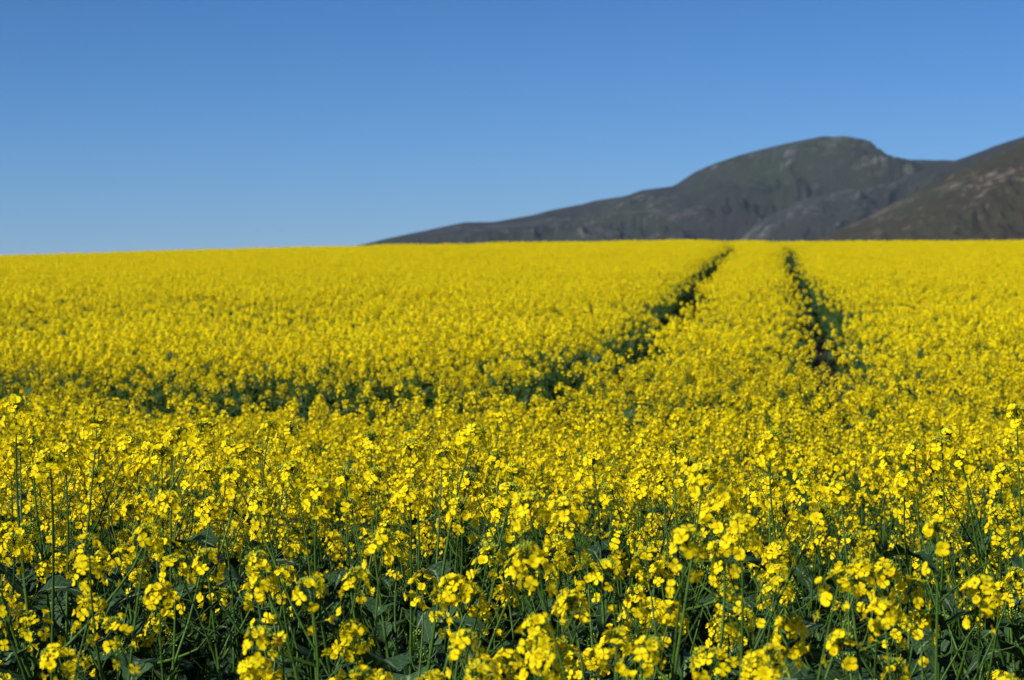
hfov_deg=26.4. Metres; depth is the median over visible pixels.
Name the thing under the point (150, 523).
canola plant
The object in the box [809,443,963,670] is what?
canola plant
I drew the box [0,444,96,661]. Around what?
canola plant
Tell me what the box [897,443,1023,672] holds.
canola plant
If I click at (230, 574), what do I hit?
canola plant
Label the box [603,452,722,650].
canola plant
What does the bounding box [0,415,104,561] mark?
canola plant
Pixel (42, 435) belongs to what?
canola plant
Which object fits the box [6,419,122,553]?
canola plant
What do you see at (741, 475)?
canola plant
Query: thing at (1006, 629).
canola plant
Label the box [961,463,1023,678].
canola plant
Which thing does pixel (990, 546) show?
canola plant
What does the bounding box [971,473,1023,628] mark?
canola plant
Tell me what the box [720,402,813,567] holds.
canola plant
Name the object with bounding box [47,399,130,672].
canola plant
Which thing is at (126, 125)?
sky
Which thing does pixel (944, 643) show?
canola plant
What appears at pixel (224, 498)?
canola plant
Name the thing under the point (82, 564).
canola plant
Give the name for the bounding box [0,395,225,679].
canola plant
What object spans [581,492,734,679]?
canola plant
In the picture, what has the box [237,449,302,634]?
canola plant
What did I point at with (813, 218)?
mountain ridge
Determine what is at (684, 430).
canola plant
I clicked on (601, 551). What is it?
canola plant
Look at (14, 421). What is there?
canola plant
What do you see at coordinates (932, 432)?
canola plant
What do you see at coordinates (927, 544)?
canola plant
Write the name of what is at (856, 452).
canola plant
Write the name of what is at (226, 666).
canola plant
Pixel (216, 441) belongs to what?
canola plant
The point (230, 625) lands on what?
canola plant
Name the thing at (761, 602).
canola plant
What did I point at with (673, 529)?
canola plant
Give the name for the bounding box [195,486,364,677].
canola plant
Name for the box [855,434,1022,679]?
canola plant
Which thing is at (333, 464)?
canola plant
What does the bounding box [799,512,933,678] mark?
canola plant
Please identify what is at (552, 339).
canola crop
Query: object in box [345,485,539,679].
canola plant
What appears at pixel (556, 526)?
canola plant
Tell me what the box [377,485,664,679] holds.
canola plant
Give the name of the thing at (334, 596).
canola plant
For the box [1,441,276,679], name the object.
canola plant
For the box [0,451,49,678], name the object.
canola plant
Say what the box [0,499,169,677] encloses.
canola plant
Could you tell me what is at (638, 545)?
canola plant
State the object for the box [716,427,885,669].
canola plant
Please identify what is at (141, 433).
canola plant
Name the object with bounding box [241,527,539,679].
canola plant
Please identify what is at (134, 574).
canola plant
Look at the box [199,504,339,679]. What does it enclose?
canola plant
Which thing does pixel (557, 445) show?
canola plant
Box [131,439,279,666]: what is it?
canola plant
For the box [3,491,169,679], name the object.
canola plant
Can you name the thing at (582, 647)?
canola plant
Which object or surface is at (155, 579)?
canola plant
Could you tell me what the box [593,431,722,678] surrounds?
canola plant
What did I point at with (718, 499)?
canola plant
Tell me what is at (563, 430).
canola plant
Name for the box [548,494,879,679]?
canola plant
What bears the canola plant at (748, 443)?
on the ground
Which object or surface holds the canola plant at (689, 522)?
on the ground
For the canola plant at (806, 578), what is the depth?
7.18 m
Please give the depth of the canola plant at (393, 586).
7.87 m
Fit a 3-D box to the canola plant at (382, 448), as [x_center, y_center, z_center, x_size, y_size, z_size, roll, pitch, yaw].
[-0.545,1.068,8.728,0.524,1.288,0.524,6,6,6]
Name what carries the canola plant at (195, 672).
on the ground
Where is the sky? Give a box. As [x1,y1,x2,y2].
[0,0,1023,254]
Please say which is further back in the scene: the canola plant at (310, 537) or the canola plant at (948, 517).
the canola plant at (310, 537)
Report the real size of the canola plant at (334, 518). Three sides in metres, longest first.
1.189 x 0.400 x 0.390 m
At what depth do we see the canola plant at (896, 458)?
7.62 m
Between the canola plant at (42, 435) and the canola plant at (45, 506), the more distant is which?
the canola plant at (42, 435)
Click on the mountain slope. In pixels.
(983, 199)
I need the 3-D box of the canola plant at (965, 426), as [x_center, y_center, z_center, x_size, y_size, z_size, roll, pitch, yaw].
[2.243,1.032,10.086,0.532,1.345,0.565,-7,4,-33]
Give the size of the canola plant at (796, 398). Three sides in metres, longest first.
1.482 x 0.792 x 0.401 m
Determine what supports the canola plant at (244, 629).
on the ground
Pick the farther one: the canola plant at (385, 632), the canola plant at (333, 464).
the canola plant at (333, 464)
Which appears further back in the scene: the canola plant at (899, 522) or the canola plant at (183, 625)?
the canola plant at (899, 522)
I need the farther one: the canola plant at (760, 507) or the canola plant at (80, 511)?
the canola plant at (760, 507)
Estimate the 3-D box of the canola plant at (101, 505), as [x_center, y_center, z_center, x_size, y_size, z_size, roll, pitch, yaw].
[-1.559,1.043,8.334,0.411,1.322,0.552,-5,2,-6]
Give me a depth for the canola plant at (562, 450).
7.57 m
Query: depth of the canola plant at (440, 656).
5.92 m
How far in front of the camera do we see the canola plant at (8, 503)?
6.34 m
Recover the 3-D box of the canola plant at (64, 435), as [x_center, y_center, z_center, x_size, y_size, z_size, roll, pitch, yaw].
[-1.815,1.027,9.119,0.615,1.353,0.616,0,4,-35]
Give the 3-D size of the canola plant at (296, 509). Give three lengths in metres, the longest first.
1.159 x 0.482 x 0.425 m
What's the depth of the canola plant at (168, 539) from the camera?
9.49 m
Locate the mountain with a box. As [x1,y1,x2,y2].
[356,136,953,246]
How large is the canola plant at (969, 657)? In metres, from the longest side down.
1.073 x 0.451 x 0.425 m
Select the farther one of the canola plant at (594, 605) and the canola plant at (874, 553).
the canola plant at (874, 553)
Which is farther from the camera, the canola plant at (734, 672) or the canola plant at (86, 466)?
the canola plant at (86, 466)
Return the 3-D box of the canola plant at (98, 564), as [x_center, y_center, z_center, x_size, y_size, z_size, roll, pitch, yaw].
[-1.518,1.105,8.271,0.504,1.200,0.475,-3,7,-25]
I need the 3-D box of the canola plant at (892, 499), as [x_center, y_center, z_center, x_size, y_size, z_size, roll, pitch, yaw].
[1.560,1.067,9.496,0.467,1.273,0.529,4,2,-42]
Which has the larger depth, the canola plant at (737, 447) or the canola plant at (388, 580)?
the canola plant at (737, 447)
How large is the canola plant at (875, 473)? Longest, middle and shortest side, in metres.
1.299 x 0.705 x 0.627 m
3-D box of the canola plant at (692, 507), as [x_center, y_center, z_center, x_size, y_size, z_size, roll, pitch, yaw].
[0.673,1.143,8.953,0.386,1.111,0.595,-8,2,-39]
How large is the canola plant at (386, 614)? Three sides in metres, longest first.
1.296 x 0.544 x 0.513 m
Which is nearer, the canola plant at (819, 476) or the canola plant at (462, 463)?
the canola plant at (819, 476)
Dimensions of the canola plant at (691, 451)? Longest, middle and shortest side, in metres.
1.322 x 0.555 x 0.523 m
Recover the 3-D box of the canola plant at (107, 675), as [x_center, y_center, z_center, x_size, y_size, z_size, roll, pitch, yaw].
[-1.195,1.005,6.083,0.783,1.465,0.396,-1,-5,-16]
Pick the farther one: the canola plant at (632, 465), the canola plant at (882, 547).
the canola plant at (632, 465)
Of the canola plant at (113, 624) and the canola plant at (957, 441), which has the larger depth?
the canola plant at (957, 441)
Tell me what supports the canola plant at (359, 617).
on the ground
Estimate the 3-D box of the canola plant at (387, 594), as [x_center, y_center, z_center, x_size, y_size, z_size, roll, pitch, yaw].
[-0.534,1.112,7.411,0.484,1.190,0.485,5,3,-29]
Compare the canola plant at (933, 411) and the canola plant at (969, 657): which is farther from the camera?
the canola plant at (933, 411)
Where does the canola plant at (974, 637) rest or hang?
on the ground
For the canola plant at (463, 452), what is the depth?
7.56 m
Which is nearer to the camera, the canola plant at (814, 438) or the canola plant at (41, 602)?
the canola plant at (41, 602)
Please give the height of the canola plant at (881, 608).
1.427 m
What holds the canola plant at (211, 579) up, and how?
on the ground
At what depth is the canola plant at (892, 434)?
9.28 m
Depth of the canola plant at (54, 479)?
7.80 m
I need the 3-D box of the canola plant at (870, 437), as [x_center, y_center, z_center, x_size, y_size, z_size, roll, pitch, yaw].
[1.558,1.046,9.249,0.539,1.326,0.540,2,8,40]
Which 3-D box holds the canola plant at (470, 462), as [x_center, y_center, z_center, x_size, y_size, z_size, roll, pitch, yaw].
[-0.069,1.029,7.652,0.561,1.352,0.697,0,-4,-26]
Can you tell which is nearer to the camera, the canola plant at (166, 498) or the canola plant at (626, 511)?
the canola plant at (166, 498)
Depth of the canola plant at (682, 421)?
7.85 m
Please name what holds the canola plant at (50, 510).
on the ground
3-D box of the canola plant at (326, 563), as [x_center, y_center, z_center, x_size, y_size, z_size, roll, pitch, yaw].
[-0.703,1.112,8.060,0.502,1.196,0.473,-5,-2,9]
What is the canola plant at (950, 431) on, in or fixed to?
on the ground
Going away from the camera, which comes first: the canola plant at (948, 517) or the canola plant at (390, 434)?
the canola plant at (948, 517)
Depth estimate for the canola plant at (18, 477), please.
7.96 m
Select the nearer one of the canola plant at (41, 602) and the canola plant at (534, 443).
the canola plant at (41, 602)
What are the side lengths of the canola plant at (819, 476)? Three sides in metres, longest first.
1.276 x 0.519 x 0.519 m
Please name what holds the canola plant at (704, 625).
on the ground
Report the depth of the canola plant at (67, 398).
9.97 m
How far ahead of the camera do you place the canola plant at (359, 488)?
7.20 m
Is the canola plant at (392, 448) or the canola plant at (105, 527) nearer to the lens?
the canola plant at (105, 527)
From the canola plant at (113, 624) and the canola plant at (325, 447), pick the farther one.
the canola plant at (325, 447)
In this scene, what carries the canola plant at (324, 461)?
on the ground
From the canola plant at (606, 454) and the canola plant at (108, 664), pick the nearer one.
the canola plant at (108, 664)
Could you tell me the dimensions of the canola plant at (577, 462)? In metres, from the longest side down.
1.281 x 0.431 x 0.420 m
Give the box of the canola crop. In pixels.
[0,239,1023,679]
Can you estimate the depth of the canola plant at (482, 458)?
8.42 m
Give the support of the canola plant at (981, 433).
on the ground
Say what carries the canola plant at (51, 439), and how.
on the ground
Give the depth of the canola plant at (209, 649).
7.86 m
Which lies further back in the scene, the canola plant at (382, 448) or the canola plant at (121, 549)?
the canola plant at (382, 448)
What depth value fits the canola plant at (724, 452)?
8.05 m
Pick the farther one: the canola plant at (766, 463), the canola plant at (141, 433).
the canola plant at (766, 463)
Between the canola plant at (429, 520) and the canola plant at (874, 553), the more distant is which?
the canola plant at (874, 553)
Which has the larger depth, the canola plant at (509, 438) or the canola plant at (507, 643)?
the canola plant at (509, 438)
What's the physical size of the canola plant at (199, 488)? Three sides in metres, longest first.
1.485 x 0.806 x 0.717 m
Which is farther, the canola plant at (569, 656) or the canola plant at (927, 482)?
the canola plant at (927, 482)
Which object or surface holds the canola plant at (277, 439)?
on the ground
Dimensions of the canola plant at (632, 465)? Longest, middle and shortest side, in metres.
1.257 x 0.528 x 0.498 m
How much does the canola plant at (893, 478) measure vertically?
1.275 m
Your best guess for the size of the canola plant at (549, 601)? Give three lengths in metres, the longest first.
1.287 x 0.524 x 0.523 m
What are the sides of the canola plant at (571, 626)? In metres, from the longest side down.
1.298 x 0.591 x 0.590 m
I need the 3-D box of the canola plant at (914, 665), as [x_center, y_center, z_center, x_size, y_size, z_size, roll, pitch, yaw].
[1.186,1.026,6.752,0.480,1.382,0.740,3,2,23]
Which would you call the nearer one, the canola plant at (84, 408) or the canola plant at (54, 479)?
the canola plant at (54, 479)
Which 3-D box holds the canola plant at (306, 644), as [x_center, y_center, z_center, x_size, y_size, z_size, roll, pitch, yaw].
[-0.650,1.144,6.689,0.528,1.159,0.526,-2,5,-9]
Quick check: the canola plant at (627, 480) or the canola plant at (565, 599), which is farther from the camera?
the canola plant at (627, 480)
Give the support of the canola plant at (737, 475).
on the ground
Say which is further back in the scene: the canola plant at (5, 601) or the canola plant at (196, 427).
the canola plant at (196, 427)
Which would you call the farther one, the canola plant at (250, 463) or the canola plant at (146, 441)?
the canola plant at (146, 441)
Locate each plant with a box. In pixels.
[0,385,155,564]
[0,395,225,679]
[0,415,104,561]
[0,428,32,586]
[0,433,120,634]
[0,433,199,679]
[0,436,78,676]
[0,442,82,670]
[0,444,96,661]
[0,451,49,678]
[0,451,85,673]
[0,461,160,679]
[0,479,74,666]
[0,486,153,678]
[0,496,91,676]
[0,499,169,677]
[0,521,40,564]
[0,521,55,627]
[0,522,136,678]
[0,522,368,679]
[0,539,66,673]
[0,551,232,679]
[0,593,107,679]
[1,404,89,509]
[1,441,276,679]
[1,450,103,679]
[1,477,213,668]
[1,526,132,677]
[2,460,136,624]
[3,491,145,674]
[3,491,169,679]
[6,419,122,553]
[6,459,114,678]
[7,410,211,679]
[7,426,216,679]
[9,407,90,476]
[9,421,105,485]
[11,411,121,574]
[13,423,163,661]
[13,439,218,679]
[13,446,186,590]
[13,547,374,679]
[15,451,84,632]
[17,412,82,485]
[18,416,145,588]
[22,439,312,679]
[33,434,136,673]
[35,423,298,679]
[35,451,164,649]
[36,527,224,679]
[37,404,174,618]
[39,624,445,679]
[41,448,145,665]
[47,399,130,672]
[48,426,241,679]
[48,474,168,663]
[49,467,279,679]
[55,431,200,638]
[56,439,251,679]
[64,511,227,673]
[65,454,152,647]
[67,421,221,677]
[80,425,190,637]
[84,434,177,542]
[84,462,210,679]
[94,419,317,679]
[95,571,498,679]
[101,425,280,679]
[101,458,218,674]
[104,436,199,629]
[106,419,223,629]
[109,452,253,679]
[124,445,288,679]
[128,454,268,677]
[129,508,246,677]
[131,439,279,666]
[141,468,285,672]
[145,440,309,625]
[150,457,520,679]
[151,478,320,677]
[156,459,305,656]
[166,495,304,663]
[169,499,327,679]
[172,478,306,669]
[177,424,335,663]
[180,501,305,677]
[184,454,272,551]
[186,453,277,650]
[188,420,422,679]
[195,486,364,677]
[195,488,372,679]
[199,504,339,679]
[200,436,331,647]
[210,453,370,668]
[213,516,373,679]
[217,430,370,667]
[218,448,363,670]
[219,422,528,679]
[219,474,391,673]
[220,446,339,678]
[232,431,445,679]
[232,480,402,673]
[233,446,380,670]
[237,433,421,679]
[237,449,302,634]
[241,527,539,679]
[254,460,370,674]
[255,424,406,660]
[259,426,408,657]
[261,451,375,672]
[264,476,345,671]
[268,462,429,660]
[270,416,396,611]
[270,503,396,652]
[270,631,286,679]
[273,480,377,672]
[277,480,362,611]
[278,429,516,679]
[279,454,363,592]
[283,469,412,671]
[301,443,425,655]
[303,437,455,658]
[310,448,422,666]
[313,495,464,679]
[314,472,513,675]
[314,484,450,669]
[330,439,636,679]
[331,510,444,669]
[332,442,460,648]
[340,426,449,664]
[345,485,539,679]
[355,461,491,662]
[360,449,536,661]
[364,628,667,679]
[369,458,490,655]
[372,434,530,679]
[372,464,529,679]
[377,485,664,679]
[378,461,463,645]
[379,473,507,646]
[398,443,565,676]
[402,430,593,677]
[404,429,544,679]
[408,493,489,658]
[412,404,577,658]
[417,433,573,665]
[420,451,550,662]
[423,554,794,679]
[426,460,557,655]
[431,433,535,678]
[435,494,574,663]
[436,457,634,679]
[437,462,839,679]
[444,428,627,679]
[445,441,608,658]
[449,454,560,568]
[460,452,723,679]
[464,612,790,679]
[466,469,620,678]
[474,583,755,679]
[476,430,588,601]
[477,480,667,675]
[478,418,643,657]
[478,443,763,667]
[485,427,585,603]
[486,433,627,629]
[488,431,600,621]
[489,485,660,679]
[500,460,766,679]
[500,463,622,652]
[502,483,606,640]
[508,540,809,679]
[522,443,678,667]
[522,469,632,647]
[527,441,836,679]
[532,446,668,677]
[535,427,646,622]
[538,464,638,647]
[544,467,664,657]
[544,478,726,674]
[545,583,747,679]
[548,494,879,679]
[552,436,671,569]
[556,411,693,679]
[563,430,693,600]
[563,452,642,654]
[564,497,628,650]
[569,463,685,605]
[571,456,691,679]
[572,480,723,679]
[576,457,711,638]
[581,485,719,656]
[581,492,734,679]
[581,503,691,583]
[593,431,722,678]
[594,456,683,648]
[602,503,697,643]
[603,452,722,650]
[619,471,740,635]
[626,441,746,624]
[627,426,1023,679]
[628,463,771,679]
[635,484,739,679]
[643,412,766,679]
[643,514,827,679]
[645,425,764,598]
[645,491,814,675]
[646,406,760,662]
[647,457,767,671]
[647,560,907,679]
[651,440,823,651]
[651,467,745,648]
[655,502,757,670]
[664,508,860,671]
[665,410,799,646]
[668,419,799,672]
[669,464,739,623]
[673,471,829,679]
[688,443,818,637]
[689,425,823,642]
[689,514,1023,679]
[690,458,851,657]
[692,443,873,634]
[701,493,859,640]
[708,518,903,679]
[709,441,827,614]
[714,450,839,640]
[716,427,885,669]
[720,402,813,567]
[720,416,870,586]
[723,478,872,659]
[724,479,1023,679]
[725,492,899,677]
[725,504,850,655]
[733,443,842,645]
[738,454,815,635]
[740,597,917,679]
[743,574,1002,679]
[750,460,892,647]
[755,410,850,635]
[761,485,914,679]
[771,391,923,655]
[776,428,900,655]
[782,447,906,678]
[788,434,1018,679]
[790,477,955,673]
[799,431,950,661]
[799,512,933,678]
[805,431,936,670]
[805,441,977,669]
[806,469,972,677]
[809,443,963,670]
[810,439,941,679]
[812,504,1007,679]
[815,397,974,621]
[818,454,1005,666]
[830,433,954,661]
[830,452,980,679]
[833,428,978,676]
[846,447,975,662]
[850,435,940,656]
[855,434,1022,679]
[860,450,986,646]
[862,451,997,673]
[871,408,1005,622]
[871,434,1004,599]
[881,480,984,673]
[882,530,1013,679]
[887,426,1023,657]
[897,424,994,652]
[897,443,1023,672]
[898,471,1023,679]
[900,403,1023,679]
[910,430,1018,662]
[911,470,1023,679]
[916,486,1007,679]
[916,509,1014,679]
[924,429,995,662]
[944,459,1023,662]
[947,497,1023,675]
[951,471,1020,660]
[955,429,1023,674]
[960,419,1023,640]
[960,495,1023,647]
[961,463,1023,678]
[963,429,1023,669]
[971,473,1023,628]
[983,429,1023,669]
[990,468,1023,641]
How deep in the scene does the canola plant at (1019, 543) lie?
9.29 m
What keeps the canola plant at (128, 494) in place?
on the ground
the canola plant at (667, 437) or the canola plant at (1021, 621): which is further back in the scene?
the canola plant at (667, 437)
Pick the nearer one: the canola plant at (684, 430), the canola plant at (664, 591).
the canola plant at (664, 591)
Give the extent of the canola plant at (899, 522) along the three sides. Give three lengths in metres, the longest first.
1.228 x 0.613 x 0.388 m
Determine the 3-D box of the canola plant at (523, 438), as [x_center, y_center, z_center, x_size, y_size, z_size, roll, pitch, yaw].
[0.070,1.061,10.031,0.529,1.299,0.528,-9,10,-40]
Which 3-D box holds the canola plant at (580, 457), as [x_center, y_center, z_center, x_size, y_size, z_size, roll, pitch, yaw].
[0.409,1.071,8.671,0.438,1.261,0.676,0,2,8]
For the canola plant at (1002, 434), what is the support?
on the ground
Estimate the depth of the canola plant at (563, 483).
6.31 m
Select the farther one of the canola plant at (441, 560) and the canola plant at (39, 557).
the canola plant at (441, 560)
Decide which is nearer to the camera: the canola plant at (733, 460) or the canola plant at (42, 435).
the canola plant at (733, 460)
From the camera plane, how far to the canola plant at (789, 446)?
9.71 m
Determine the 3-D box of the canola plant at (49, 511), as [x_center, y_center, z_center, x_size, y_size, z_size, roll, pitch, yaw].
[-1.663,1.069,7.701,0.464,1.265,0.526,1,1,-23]
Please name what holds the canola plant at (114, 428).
on the ground
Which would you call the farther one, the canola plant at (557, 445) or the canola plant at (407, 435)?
the canola plant at (557, 445)
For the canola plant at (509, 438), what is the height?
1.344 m
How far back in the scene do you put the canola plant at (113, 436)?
9.62 m
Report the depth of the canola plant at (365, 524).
10.00 m
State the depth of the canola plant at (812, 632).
6.78 m
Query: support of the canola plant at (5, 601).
on the ground
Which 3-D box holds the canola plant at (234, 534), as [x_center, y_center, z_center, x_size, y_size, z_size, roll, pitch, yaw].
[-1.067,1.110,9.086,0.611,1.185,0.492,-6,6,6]
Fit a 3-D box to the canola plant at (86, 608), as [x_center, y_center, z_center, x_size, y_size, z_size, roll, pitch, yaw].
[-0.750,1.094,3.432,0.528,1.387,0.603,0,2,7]
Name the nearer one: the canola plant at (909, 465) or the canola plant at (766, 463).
the canola plant at (909, 465)
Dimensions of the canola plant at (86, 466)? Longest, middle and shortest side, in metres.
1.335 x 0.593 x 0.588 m
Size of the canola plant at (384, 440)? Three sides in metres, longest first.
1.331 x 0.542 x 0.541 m
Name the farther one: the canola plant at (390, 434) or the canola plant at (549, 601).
the canola plant at (390, 434)
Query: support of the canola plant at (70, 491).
on the ground
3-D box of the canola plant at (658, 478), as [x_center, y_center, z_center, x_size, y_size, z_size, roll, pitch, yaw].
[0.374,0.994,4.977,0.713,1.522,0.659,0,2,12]
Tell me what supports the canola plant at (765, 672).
on the ground
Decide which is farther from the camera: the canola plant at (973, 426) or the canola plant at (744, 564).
the canola plant at (973, 426)
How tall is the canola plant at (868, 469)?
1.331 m
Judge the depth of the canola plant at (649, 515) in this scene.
6.55 m
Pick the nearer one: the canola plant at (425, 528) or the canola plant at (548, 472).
the canola plant at (425, 528)
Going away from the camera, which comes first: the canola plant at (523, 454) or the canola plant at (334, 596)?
the canola plant at (334, 596)
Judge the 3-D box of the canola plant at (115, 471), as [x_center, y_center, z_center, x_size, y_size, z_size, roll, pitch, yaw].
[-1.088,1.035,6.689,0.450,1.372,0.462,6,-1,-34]
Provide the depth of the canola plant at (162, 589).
3.70 m
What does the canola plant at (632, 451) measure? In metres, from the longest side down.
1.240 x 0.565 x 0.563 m
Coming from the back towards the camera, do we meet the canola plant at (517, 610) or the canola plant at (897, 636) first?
the canola plant at (517, 610)
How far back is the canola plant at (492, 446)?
7.39 m
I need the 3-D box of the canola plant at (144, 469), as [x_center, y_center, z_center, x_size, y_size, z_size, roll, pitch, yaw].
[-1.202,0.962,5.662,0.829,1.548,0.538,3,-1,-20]
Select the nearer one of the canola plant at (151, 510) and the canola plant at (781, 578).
the canola plant at (781, 578)
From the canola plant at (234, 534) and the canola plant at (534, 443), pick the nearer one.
the canola plant at (234, 534)
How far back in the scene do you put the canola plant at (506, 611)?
7.73 m
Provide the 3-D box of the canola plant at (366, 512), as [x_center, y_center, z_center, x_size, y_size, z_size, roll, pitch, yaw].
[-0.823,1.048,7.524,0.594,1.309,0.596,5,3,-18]
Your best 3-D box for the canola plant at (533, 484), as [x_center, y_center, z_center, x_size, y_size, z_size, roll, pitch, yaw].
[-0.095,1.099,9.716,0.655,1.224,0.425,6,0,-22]
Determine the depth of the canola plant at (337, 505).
7.87 m
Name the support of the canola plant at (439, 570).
on the ground
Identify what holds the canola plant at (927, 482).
on the ground
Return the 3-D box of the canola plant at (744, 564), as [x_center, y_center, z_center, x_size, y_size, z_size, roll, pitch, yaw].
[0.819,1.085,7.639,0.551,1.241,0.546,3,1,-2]
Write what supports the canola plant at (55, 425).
on the ground
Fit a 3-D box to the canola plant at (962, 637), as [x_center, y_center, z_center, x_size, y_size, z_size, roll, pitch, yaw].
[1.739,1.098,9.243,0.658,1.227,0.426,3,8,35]
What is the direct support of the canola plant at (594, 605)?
on the ground
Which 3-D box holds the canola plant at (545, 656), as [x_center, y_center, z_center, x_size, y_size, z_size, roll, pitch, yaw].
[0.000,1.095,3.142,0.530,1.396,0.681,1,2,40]
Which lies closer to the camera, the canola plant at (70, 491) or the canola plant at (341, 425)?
the canola plant at (70, 491)
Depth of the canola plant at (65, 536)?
7.76 m
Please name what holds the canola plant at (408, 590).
on the ground
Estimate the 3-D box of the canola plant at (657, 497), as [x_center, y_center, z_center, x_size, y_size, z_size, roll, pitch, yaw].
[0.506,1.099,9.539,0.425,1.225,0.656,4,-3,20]
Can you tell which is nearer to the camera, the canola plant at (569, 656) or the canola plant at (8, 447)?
the canola plant at (569, 656)
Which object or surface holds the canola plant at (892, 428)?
on the ground
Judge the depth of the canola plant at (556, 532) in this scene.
8.49 m
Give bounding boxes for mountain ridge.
[741,137,1023,242]
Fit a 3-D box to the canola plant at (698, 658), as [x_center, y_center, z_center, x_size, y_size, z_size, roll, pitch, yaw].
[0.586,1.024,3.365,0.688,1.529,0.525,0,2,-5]
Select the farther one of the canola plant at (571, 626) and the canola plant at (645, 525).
the canola plant at (645, 525)
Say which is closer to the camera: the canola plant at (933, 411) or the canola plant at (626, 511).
the canola plant at (626, 511)
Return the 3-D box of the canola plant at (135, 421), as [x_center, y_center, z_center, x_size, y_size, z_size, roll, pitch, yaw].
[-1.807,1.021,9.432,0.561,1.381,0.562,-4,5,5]
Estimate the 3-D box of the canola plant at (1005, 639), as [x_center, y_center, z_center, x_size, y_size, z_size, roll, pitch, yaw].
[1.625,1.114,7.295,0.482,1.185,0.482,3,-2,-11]
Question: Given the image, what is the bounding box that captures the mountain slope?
[814,142,1023,241]
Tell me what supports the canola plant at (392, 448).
on the ground
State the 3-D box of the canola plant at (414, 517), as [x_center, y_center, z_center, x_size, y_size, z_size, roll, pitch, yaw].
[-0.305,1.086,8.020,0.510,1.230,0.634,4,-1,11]
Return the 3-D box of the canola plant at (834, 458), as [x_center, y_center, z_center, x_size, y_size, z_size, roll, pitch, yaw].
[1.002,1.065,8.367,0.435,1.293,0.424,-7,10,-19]
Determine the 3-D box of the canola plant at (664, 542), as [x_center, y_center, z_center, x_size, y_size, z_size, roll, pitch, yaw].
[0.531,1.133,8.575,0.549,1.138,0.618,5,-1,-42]
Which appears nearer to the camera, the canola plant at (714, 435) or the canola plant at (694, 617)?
the canola plant at (694, 617)
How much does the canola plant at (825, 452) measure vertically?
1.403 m
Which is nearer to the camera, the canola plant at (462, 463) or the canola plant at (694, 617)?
the canola plant at (694, 617)
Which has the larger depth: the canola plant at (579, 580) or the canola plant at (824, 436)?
the canola plant at (824, 436)
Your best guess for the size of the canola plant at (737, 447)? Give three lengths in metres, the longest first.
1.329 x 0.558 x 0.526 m
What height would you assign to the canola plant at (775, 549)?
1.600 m
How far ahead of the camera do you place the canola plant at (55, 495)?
5.90 m
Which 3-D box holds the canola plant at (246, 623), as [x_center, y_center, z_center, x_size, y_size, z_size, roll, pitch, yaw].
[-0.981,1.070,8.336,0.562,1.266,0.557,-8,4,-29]
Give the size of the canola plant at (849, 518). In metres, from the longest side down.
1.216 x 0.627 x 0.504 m
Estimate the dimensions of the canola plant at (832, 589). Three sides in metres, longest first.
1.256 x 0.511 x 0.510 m
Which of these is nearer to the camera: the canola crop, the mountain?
the canola crop
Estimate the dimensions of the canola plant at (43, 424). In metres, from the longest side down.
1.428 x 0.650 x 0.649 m
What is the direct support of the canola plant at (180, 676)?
on the ground
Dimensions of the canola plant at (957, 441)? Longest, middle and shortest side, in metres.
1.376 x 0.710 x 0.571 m
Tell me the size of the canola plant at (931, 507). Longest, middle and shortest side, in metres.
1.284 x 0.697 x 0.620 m
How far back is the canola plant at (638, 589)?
4.14 m
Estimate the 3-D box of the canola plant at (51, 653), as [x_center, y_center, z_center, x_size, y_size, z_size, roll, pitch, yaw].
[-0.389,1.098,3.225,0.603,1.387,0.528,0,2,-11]
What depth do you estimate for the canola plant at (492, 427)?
7.63 m
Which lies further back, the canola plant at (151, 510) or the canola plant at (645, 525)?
the canola plant at (645, 525)
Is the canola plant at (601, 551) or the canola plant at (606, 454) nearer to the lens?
the canola plant at (601, 551)
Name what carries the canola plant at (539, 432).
on the ground
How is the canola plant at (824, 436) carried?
on the ground
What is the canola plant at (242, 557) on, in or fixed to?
on the ground
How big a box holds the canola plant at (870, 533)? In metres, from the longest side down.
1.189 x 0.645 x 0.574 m
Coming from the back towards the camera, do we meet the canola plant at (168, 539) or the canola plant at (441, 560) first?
the canola plant at (168, 539)
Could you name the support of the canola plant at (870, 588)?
on the ground
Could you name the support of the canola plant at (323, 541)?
on the ground
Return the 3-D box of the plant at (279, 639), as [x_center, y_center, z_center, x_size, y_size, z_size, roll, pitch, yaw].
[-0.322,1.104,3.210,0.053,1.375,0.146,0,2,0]
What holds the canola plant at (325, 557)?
on the ground
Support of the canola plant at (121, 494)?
on the ground
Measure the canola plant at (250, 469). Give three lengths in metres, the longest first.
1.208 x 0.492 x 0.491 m
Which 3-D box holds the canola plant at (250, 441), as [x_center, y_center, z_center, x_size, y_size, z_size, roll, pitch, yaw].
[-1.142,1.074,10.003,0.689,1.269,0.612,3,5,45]
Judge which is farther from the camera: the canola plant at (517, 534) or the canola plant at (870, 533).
the canola plant at (517, 534)
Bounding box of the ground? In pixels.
[157,273,1004,679]
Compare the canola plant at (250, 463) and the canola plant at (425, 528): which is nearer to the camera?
the canola plant at (425, 528)

